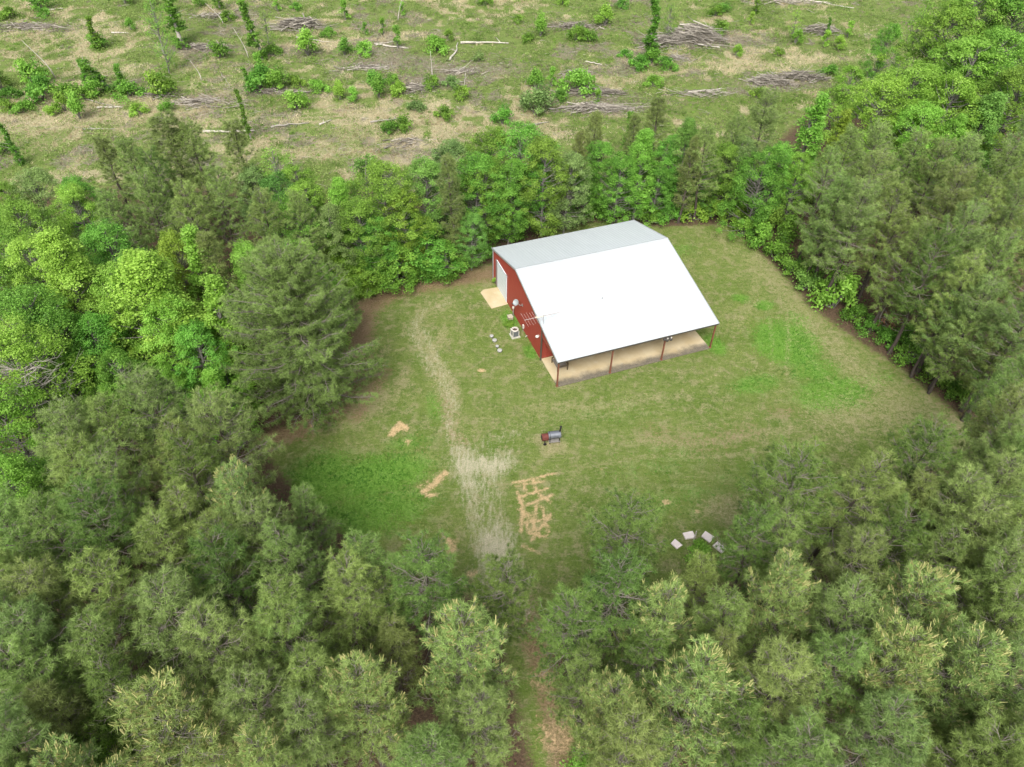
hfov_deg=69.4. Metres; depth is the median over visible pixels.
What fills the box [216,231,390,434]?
pine tree
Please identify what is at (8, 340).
broadleaf tree
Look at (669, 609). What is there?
pine tree
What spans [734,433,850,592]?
pine tree
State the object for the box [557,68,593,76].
brush pile
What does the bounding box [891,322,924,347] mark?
shrub
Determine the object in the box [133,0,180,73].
broadleaf tree
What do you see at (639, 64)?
shrub
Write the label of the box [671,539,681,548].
concrete slab
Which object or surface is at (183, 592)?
pine tree
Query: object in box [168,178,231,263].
pine tree
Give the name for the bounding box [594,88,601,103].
shrub
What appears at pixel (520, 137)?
broadleaf tree
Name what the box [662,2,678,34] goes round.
broadleaf tree
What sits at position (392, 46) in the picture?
fallen log
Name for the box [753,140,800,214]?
broadleaf tree
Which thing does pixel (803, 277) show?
shrub
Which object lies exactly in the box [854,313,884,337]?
shrub
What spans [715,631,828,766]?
pine tree
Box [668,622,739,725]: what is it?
pine tree
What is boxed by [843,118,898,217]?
pine tree
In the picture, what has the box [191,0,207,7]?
shrub
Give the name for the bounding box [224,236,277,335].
broadleaf tree
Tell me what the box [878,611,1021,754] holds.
pine tree
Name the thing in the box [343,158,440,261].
broadleaf tree
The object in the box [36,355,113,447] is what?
broadleaf tree
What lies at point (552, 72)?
shrub
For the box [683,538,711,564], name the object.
shrub
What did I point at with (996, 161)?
pine tree
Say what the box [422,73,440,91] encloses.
shrub
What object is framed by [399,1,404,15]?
shrub
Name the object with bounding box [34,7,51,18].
shrub
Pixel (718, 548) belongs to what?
concrete slab
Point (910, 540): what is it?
pine tree
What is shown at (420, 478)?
lush grass
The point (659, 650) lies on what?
pine tree
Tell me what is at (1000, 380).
pine tree
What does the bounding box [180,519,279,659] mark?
pine tree
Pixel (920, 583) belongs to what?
pine tree
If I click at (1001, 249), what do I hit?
pine tree
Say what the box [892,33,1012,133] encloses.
broadleaf tree
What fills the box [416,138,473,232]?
broadleaf tree
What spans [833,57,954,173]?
broadleaf tree
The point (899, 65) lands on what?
broadleaf tree
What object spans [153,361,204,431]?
broadleaf tree
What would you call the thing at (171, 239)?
broadleaf tree
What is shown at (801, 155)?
broadleaf tree
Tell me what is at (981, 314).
pine tree
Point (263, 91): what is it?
brush pile
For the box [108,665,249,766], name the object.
pine tree
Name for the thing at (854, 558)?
pine tree
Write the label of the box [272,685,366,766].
pine tree
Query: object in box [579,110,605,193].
pine tree
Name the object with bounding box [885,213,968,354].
pine tree
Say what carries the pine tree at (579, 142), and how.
on the ground at (546, 742)
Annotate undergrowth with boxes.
[0,187,1022,766]
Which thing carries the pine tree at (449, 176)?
on the ground at (546, 742)
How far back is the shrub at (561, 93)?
105.93 m
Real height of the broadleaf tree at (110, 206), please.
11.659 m
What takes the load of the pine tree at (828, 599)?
on the ground at (546, 742)
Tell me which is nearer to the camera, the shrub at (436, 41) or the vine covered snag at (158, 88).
the vine covered snag at (158, 88)
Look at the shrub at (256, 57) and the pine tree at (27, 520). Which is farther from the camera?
the shrub at (256, 57)
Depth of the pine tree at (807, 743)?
32.48 m
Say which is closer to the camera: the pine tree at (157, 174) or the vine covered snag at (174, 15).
the pine tree at (157, 174)
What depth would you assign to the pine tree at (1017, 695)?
34.52 m
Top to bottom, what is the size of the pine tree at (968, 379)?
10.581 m
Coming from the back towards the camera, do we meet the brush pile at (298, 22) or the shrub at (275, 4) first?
the shrub at (275, 4)
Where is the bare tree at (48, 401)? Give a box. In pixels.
[0,341,90,454]
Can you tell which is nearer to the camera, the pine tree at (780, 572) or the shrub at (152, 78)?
the pine tree at (780, 572)
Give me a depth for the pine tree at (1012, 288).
61.01 m
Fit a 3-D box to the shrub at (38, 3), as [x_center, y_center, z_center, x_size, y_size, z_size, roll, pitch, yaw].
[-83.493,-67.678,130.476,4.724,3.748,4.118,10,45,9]
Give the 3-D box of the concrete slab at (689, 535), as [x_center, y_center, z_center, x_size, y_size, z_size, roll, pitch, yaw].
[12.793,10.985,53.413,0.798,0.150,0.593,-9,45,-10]
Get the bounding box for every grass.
[0,0,1021,195]
[283,239,893,566]
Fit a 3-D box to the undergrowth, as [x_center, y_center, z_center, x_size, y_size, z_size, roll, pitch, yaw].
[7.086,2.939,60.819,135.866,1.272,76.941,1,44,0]
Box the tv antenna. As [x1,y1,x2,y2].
[521,311,559,326]
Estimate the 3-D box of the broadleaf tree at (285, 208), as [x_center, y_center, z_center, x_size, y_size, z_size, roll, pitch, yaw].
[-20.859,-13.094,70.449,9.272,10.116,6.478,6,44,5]
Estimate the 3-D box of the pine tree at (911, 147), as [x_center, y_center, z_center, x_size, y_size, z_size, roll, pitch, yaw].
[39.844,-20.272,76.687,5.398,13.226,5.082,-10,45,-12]
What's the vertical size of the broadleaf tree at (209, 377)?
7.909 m
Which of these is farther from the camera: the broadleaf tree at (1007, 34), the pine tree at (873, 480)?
the broadleaf tree at (1007, 34)
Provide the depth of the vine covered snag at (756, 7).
132.39 m
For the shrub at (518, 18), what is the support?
on the ground at (546, 742)
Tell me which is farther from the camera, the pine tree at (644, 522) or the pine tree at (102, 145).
the pine tree at (102, 145)
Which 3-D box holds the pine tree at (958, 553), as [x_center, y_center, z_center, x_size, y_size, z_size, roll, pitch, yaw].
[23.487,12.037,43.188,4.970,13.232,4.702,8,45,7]
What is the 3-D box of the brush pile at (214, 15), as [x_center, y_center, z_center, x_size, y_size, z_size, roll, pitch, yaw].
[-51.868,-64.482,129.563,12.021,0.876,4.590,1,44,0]
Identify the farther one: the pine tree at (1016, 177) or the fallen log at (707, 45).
the fallen log at (707, 45)
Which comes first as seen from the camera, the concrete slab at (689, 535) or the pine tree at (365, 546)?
the pine tree at (365, 546)
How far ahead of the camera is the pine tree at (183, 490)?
40.54 m
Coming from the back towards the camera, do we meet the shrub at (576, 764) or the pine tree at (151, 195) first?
the pine tree at (151, 195)
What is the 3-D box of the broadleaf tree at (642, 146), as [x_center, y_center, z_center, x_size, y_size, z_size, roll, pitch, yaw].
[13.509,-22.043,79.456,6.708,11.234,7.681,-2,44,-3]
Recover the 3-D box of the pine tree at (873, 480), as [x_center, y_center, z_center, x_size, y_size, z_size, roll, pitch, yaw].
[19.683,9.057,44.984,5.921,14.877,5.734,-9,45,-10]
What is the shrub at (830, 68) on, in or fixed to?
on the ground at (546, 742)
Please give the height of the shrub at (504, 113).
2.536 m
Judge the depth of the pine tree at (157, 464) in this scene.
43.82 m
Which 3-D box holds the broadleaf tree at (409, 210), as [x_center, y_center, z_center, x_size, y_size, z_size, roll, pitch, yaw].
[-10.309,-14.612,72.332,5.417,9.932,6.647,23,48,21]
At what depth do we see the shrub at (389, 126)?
97.25 m
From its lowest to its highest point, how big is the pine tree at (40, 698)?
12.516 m
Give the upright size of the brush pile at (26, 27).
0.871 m
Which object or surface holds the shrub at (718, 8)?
on the ground at (546, 742)
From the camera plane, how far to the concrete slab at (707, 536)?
53.29 m
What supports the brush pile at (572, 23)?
on the ground at (546, 742)
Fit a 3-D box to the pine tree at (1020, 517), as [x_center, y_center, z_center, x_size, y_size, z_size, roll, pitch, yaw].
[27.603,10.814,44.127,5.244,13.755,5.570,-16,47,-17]
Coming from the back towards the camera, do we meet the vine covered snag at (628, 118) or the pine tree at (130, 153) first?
the vine covered snag at (628, 118)
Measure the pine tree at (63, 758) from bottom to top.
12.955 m
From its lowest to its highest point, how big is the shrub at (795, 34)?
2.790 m
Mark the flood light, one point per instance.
(667, 339)
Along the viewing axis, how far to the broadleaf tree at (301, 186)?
70.67 m
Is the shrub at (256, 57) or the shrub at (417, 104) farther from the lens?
the shrub at (256, 57)
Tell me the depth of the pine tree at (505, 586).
38.13 m
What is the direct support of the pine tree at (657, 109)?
on the ground at (546, 742)
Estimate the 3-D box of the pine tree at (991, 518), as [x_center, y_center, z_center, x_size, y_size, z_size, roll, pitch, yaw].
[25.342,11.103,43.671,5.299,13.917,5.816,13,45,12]
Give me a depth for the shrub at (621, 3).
134.70 m
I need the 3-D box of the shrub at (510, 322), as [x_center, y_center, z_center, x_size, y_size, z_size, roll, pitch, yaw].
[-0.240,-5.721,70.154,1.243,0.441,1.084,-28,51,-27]
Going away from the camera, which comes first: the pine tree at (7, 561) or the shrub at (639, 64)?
the pine tree at (7, 561)
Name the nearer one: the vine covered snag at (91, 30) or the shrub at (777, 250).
the shrub at (777, 250)
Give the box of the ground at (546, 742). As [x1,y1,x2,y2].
[0,0,1023,766]
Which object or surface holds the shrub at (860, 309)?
on the ground at (546, 742)
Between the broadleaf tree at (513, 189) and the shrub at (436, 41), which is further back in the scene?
the shrub at (436, 41)
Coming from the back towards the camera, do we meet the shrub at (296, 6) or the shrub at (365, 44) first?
the shrub at (296, 6)
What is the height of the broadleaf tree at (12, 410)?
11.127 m
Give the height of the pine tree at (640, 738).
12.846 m
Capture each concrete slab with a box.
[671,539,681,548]
[683,531,694,539]
[701,531,714,542]
[713,541,725,552]
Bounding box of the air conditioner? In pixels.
[509,327,520,338]
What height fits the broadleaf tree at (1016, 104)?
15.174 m
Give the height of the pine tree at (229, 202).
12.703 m
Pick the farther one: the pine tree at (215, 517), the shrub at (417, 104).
the shrub at (417, 104)
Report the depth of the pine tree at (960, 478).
41.68 m
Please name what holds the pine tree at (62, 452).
on the ground at (546, 742)
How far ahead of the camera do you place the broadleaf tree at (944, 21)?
92.68 m
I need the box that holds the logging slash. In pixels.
[0,0,940,188]
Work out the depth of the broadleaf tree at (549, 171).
77.92 m
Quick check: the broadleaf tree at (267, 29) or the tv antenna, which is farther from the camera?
the broadleaf tree at (267, 29)
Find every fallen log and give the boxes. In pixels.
[97,106,122,107]
[203,130,254,132]
[270,122,308,127]
[370,117,394,122]
[376,44,408,48]
[449,43,457,60]
[460,40,508,43]
[694,44,720,47]
[808,0,852,7]
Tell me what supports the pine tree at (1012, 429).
on the ground at (546, 742)
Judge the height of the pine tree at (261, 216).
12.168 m
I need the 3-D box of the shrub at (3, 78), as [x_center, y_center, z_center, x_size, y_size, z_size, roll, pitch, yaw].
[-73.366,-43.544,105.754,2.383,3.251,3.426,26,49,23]
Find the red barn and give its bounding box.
[480,220,718,386]
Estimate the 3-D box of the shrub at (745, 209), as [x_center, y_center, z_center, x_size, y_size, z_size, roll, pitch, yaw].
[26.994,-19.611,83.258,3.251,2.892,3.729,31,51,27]
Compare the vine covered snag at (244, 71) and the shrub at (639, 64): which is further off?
the shrub at (639, 64)
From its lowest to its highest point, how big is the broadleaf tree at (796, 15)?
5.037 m
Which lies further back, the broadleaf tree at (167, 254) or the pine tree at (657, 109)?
the pine tree at (657, 109)
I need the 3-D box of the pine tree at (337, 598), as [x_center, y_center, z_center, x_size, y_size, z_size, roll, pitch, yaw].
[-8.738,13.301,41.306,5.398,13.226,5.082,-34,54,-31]
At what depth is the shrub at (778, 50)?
119.28 m
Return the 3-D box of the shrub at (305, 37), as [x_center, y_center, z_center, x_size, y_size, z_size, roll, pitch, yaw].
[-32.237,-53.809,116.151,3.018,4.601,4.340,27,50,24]
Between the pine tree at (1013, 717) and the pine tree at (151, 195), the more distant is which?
the pine tree at (151, 195)
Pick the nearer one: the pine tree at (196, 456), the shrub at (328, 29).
the pine tree at (196, 456)
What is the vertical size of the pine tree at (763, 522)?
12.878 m
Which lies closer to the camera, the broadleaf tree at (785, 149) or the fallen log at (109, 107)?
the broadleaf tree at (785, 149)
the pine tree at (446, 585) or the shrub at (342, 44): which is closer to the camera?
the pine tree at (446, 585)
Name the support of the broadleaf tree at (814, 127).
on the ground at (546, 742)
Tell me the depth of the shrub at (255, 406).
58.76 m
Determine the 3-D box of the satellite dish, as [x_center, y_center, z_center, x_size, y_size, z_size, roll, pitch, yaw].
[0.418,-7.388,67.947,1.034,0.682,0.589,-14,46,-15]
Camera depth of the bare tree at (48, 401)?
51.56 m
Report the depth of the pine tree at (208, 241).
60.37 m
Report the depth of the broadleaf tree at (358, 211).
69.32 m
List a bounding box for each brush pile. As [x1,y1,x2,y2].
[0,21,76,32]
[133,91,189,99]
[170,40,238,51]
[172,94,248,110]
[185,11,241,20]
[250,87,314,95]
[263,13,339,32]
[329,62,398,72]
[377,135,435,148]
[399,81,436,93]
[439,60,487,74]
[544,99,648,116]
[546,20,606,30]
[549,81,635,98]
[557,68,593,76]
[635,31,692,50]
[656,17,734,50]
[656,87,743,99]
[660,51,703,62]
[739,0,831,5]
[739,71,797,89]
[773,66,835,83]
[796,22,845,35]
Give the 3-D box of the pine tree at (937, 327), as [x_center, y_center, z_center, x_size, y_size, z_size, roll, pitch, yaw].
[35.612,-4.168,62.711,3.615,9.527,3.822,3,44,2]
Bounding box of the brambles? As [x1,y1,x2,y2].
[0,0,1020,192]
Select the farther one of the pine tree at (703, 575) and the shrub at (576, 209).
the shrub at (576, 209)
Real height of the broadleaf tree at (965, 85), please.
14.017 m
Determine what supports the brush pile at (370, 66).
on the ground at (546, 742)
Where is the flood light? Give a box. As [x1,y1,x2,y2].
[663,336,672,341]
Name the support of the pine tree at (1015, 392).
on the ground at (546, 742)
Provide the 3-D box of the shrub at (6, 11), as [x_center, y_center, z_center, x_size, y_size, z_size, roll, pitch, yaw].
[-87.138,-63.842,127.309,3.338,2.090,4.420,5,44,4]
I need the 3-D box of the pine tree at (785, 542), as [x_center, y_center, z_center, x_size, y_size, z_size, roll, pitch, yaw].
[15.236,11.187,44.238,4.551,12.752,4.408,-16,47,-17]
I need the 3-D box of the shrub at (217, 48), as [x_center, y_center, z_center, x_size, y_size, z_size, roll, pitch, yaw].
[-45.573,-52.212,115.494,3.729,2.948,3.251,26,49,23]
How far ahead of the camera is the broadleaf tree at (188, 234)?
60.45 m
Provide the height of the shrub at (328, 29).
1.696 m
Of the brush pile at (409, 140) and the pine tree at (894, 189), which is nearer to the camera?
the pine tree at (894, 189)
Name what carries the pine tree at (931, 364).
on the ground at (546, 742)
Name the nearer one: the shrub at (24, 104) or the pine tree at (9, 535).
the pine tree at (9, 535)
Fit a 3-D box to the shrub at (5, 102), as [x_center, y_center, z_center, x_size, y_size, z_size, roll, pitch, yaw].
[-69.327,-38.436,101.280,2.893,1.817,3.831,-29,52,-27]
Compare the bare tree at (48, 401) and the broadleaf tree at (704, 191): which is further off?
the broadleaf tree at (704, 191)
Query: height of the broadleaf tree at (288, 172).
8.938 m
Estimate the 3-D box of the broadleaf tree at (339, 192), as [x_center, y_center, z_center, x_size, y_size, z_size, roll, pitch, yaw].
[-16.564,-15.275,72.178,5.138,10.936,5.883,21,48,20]
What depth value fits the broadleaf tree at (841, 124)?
79.73 m
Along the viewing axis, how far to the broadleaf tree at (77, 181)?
73.02 m
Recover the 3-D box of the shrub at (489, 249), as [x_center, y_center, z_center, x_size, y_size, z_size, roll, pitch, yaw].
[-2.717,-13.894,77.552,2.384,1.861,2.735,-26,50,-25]
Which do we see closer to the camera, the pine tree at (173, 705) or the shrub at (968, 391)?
the pine tree at (173, 705)
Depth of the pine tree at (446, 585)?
38.45 m
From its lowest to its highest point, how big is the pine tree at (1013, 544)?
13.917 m
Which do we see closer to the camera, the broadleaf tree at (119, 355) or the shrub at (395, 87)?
the broadleaf tree at (119, 355)
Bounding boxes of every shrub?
[0,4,19,20]
[0,71,13,89]
[0,85,23,101]
[0,98,16,113]
[0,141,10,154]
[8,99,38,114]
[11,56,50,83]
[22,71,59,104]
[23,0,54,10]
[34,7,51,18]
[42,102,62,115]
[47,81,96,101]
[52,91,67,110]
[66,89,87,118]
[81,74,107,95]
[84,31,109,48]
[111,79,149,103]
[124,17,136,29]
[127,102,150,117]
[142,68,177,97]
[156,97,176,112]
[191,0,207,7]
[203,346,252,389]
[206,38,232,58]
[218,9,238,23]
[227,379,267,420]
[242,61,280,95]
[252,52,261,64]
[261,63,291,89]
[262,43,283,57]
[271,0,281,11]
[281,88,311,110]
[285,74,306,89]
[289,1,301,11]
[295,25,320,55]
[305,405,329,416]
[307,79,331,93]
[318,25,337,37]
[330,78,344,99]
[336,37,353,54]
[338,0,350,19]
[345,85,359,102]
[353,39,373,57]
[360,22,368,34]
[366,69,386,84]
[371,72,386,97]
[378,16,385,33]
[379,117,398,134]
[386,72,398,83]
[389,80,405,97]
[392,24,401,48]
[392,114,412,135]
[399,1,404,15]
[404,99,427,113]
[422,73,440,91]
[423,33,449,56]
[433,104,454,123]
[441,74,460,89]
[444,28,455,40]
[451,84,471,102]
[472,50,485,61]
[474,242,494,258]
[476,0,493,4]
[488,103,513,124]
[503,226,527,243]
[503,319,513,326]
[512,14,523,24]
[518,80,557,115]
[521,31,534,43]
[524,67,544,88]
[531,220,553,235]
[534,10,547,35]
[545,66,556,85]
[551,88,568,104]
[554,0,569,5]
[554,68,598,97]
[559,747,605,766]
[561,205,582,221]
[566,21,584,40]
[582,28,598,41]
[587,202,611,223]
[593,3,614,25]
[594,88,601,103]
[614,0,629,9]
[616,49,633,58]
[616,199,637,219]
[628,53,650,73]
[636,200,664,223]
[641,44,662,64]
[642,74,664,88]
[653,200,689,224]
[657,55,679,72]
[676,201,708,223]
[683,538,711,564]
[697,196,720,220]
[706,2,723,16]
[712,19,729,36]
[719,1,731,12]
[725,197,749,219]
[730,213,756,236]
[732,43,745,57]
[737,202,760,217]
[743,221,774,249]
[746,11,754,24]
[748,86,771,100]
[752,203,783,231]
[761,235,794,261]
[773,46,784,56]
[775,211,803,242]
[777,255,804,276]
[791,28,805,43]
[792,269,822,295]
[794,259,825,282]
[806,260,861,311]
[817,63,839,75]
[820,29,831,46]
[834,34,847,50]
[837,302,871,324]
[846,20,854,37]
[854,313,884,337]
[872,325,898,350]
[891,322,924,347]
[891,334,930,367]
[915,358,947,387]
[943,379,967,401]
[952,383,992,414]
[957,368,978,381]
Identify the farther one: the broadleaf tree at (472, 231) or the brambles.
the brambles
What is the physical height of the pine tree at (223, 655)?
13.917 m
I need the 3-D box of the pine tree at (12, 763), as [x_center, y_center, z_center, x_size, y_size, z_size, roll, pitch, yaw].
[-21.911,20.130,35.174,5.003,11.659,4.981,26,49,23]
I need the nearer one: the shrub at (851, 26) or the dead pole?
the dead pole
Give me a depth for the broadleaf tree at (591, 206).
80.02 m
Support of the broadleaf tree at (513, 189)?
on the ground at (546, 742)
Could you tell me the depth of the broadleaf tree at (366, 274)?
71.15 m
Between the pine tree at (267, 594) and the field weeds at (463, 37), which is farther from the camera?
the field weeds at (463, 37)
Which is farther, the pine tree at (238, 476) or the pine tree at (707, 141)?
the pine tree at (707, 141)
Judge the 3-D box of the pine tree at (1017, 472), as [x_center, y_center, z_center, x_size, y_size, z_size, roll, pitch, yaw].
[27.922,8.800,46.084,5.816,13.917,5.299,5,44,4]
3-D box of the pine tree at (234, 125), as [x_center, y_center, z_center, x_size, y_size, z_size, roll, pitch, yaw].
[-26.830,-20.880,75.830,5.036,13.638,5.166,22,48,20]
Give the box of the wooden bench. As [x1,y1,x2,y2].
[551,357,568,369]
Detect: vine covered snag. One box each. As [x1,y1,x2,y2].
[0,122,25,165]
[76,57,116,93]
[78,59,90,86]
[84,15,104,49]
[113,63,128,93]
[154,72,166,97]
[162,0,189,48]
[212,0,224,9]
[233,88,253,140]
[236,0,267,59]
[240,67,249,87]
[620,110,634,155]
[637,0,661,60]
[752,0,761,15]
[826,17,832,38]
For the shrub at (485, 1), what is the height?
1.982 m
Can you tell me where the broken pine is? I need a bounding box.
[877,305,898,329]
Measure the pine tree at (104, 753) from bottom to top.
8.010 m
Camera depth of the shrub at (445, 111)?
101.03 m
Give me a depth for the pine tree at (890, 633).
34.23 m
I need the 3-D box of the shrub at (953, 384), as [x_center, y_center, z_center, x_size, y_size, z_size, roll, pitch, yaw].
[38.233,0.468,63.776,2.947,1.475,2.225,-34,54,-30]
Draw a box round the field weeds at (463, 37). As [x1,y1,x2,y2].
[0,0,1023,196]
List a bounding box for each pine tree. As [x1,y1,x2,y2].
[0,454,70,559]
[0,481,95,611]
[0,537,87,640]
[0,551,120,688]
[0,579,75,704]
[0,591,114,729]
[0,630,115,752]
[0,689,97,766]
[0,747,88,766]
[0,751,47,766]
[12,485,129,626]
[18,678,130,766]
[28,394,137,522]
[28,732,147,766]
[44,430,156,564]
[49,467,157,611]
[56,597,182,720]
[60,545,167,677]
[75,432,188,582]
[79,643,201,764]
[82,390,177,533]
[91,132,141,234]
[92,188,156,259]
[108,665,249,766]
[113,137,169,234]
[113,361,220,504]
[121,561,253,710]
[126,503,220,630]
[128,166,183,273]
[135,145,195,230]
[139,108,218,240]
[143,411,229,520]
[148,474,237,613]
[155,428,247,561]
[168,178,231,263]
[171,116,236,242]
[171,593,284,738]
[180,381,286,515]
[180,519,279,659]
[183,509,269,617]
[194,231,246,344]
[202,164,254,281]
[205,453,293,583]
[211,657,320,766]
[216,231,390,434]
[220,117,267,237]
[221,487,319,601]
[227,713,333,766]
[239,585,342,696]
[246,184,294,252]
[246,572,354,694]
[247,517,339,636]
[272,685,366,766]
[283,189,330,264]
[283,641,378,759]
[288,481,344,588]
[313,539,409,662]
[318,644,423,766]
[330,527,424,653]
[344,293,364,330]
[372,609,430,718]
[379,528,475,666]
[387,720,473,766]
[407,595,519,744]
[435,675,524,766]
[436,152,470,256]
[445,212,472,260]
[463,543,541,679]
[527,581,623,696]
[544,638,614,739]
[561,542,663,671]
[564,664,649,766]
[565,130,587,214]
[577,486,669,622]
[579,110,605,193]
[580,689,673,766]
[596,569,697,709]
[603,616,687,717]
[617,112,641,190]
[634,93,671,190]
[638,633,755,766]
[663,550,721,651]
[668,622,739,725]
[673,134,703,223]
[678,122,722,220]
[678,579,769,695]
[681,668,781,766]
[710,499,783,624]
[712,112,747,198]
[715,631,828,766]
[719,705,844,766]
[726,547,821,691]
[733,496,820,611]
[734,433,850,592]
[740,85,785,183]
[769,571,891,706]
[771,624,882,747]
[782,446,912,576]
[788,145,846,260]
[792,522,895,650]
[797,193,846,284]
[798,172,856,288]
[800,605,947,766]
[805,683,934,766]
[809,175,887,305]
[813,122,866,216]
[821,491,937,619]
[825,558,972,684]
[834,145,900,268]
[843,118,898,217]
[846,177,913,298]
[852,204,920,307]
[854,411,969,544]
[857,466,942,586]
[866,213,939,333]
[872,126,933,240]
[877,460,995,566]
[878,517,971,616]
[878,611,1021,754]
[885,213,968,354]
[890,488,1015,608]
[893,134,958,250]
[893,702,1023,766]
[903,161,980,278]
[905,545,1023,678]
[909,248,987,374]
[909,288,966,377]
[910,700,1023,766]
[913,197,993,326]
[914,629,1023,749]
[920,574,1023,715]
[922,131,986,233]
[922,314,979,394]
[922,740,1023,766]
[926,272,1008,389]
[928,444,1023,566]
[932,494,1023,601]
[935,380,1023,500]
[936,175,1008,302]
[937,522,1023,627]
[941,226,1023,349]
[942,429,1023,559]
[946,409,1023,511]
[952,138,1023,226]
[954,315,1023,411]
[958,354,1023,456]
[960,293,1023,421]
[964,178,1023,277]
[967,161,1023,260]
[970,338,1022,399]
[972,115,1023,200]
[983,207,1023,294]
[983,259,1023,363]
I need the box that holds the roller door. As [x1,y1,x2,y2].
[496,259,506,301]
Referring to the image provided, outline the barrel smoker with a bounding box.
[541,426,561,445]
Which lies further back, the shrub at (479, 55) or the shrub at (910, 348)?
the shrub at (479, 55)
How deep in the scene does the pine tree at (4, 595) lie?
35.87 m
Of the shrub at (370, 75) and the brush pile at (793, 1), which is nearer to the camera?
the shrub at (370, 75)
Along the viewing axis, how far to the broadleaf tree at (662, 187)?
80.41 m
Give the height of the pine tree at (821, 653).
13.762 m
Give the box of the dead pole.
[30,48,55,77]
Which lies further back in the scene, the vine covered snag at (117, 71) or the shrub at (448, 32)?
the shrub at (448, 32)
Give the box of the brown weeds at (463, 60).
[0,0,1016,192]
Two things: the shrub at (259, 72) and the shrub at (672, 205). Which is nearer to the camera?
the shrub at (672, 205)
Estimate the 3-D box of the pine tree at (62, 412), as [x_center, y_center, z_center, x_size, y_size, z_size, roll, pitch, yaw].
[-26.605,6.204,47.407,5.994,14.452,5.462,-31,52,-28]
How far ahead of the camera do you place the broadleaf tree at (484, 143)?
74.88 m
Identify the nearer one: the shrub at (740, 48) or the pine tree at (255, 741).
the pine tree at (255, 741)
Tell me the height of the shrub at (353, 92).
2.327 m
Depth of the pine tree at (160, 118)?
71.25 m
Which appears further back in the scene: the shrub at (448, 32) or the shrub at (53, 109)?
the shrub at (448, 32)
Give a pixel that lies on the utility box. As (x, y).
(509, 316)
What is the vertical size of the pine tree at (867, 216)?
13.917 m
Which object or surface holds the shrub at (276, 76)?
on the ground at (546, 742)
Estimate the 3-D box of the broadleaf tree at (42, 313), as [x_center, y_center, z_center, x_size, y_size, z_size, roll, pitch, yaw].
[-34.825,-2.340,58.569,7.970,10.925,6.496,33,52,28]
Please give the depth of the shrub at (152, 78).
104.24 m
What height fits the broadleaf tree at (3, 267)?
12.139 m
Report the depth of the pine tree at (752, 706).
34.10 m
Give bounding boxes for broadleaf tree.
[0,181,58,258]
[0,196,91,296]
[0,214,28,294]
[0,232,98,350]
[0,255,75,366]
[0,280,131,405]
[0,310,116,459]
[0,378,78,492]
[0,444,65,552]
[0,514,91,597]
[6,166,90,238]
[19,295,99,396]
[21,343,88,406]
[31,224,154,370]
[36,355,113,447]
[46,181,120,270]
[56,173,112,239]
[58,311,139,418]
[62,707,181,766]
[77,217,152,332]
[83,259,174,368]
[94,346,174,444]
[100,246,245,419]
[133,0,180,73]
[134,289,221,395]
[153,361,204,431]
[157,226,206,310]
[158,249,198,351]
[171,317,238,402]
[179,224,243,351]
[195,273,273,389]
[197,366,262,448]
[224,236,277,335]
[234,161,283,234]
[244,143,296,233]
[251,194,338,274]
[257,10,277,51]
[257,170,313,242]
[274,163,329,234]
[278,178,340,249]
[296,240,355,345]
[303,202,357,280]
[312,260,353,338]
[321,196,398,275]
[322,248,377,291]
[325,175,367,273]
[333,152,398,251]
[340,273,376,299]
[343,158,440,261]
[346,254,389,299]
[348,214,408,278]
[368,241,434,294]
[377,186,434,274]
[391,215,437,261]
[395,154,452,244]
[396,220,467,284]
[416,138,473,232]
[422,239,469,284]
[441,159,516,245]
[442,150,513,244]
[452,212,491,270]
[458,125,523,226]
[479,118,563,221]
[484,157,540,244]
[516,133,578,236]
[517,158,557,222]
[539,150,594,233]
[567,165,599,226]
[570,140,624,210]
[590,149,644,223]
[606,127,664,227]
[639,162,674,223]
[646,134,692,205]
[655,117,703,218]
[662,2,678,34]
[690,158,722,212]
[692,140,743,210]
[709,171,755,222]
[710,135,761,203]
[715,145,789,241]
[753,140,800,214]
[773,151,818,227]
[778,91,831,199]
[788,9,803,38]
[802,108,852,205]
[811,64,869,138]
[822,71,915,175]
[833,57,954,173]
[852,23,903,118]
[857,98,954,196]
[871,70,1002,208]
[875,0,986,99]
[876,59,904,124]
[889,2,934,97]
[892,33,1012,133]
[901,112,968,212]
[902,0,1019,103]
[919,24,1023,141]
[920,90,1009,218]
[936,0,1023,109]
[939,65,1023,180]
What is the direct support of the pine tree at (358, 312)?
on the ground at (546, 742)
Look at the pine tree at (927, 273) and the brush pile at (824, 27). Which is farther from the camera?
the brush pile at (824, 27)
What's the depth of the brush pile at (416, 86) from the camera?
107.44 m
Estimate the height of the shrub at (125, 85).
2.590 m
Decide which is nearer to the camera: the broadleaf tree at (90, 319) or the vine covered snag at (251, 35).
the broadleaf tree at (90, 319)
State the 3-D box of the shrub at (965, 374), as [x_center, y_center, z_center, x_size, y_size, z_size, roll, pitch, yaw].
[39.944,-0.070,64.012,2.984,1.981,2.601,-26,50,-25]
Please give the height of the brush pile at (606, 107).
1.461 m
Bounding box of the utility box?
[507,314,512,319]
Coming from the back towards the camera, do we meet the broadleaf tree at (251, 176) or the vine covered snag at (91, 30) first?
the vine covered snag at (91, 30)
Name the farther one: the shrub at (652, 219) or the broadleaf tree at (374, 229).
the shrub at (652, 219)
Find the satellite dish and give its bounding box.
[512,299,522,306]
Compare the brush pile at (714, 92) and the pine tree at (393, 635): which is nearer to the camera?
the pine tree at (393, 635)

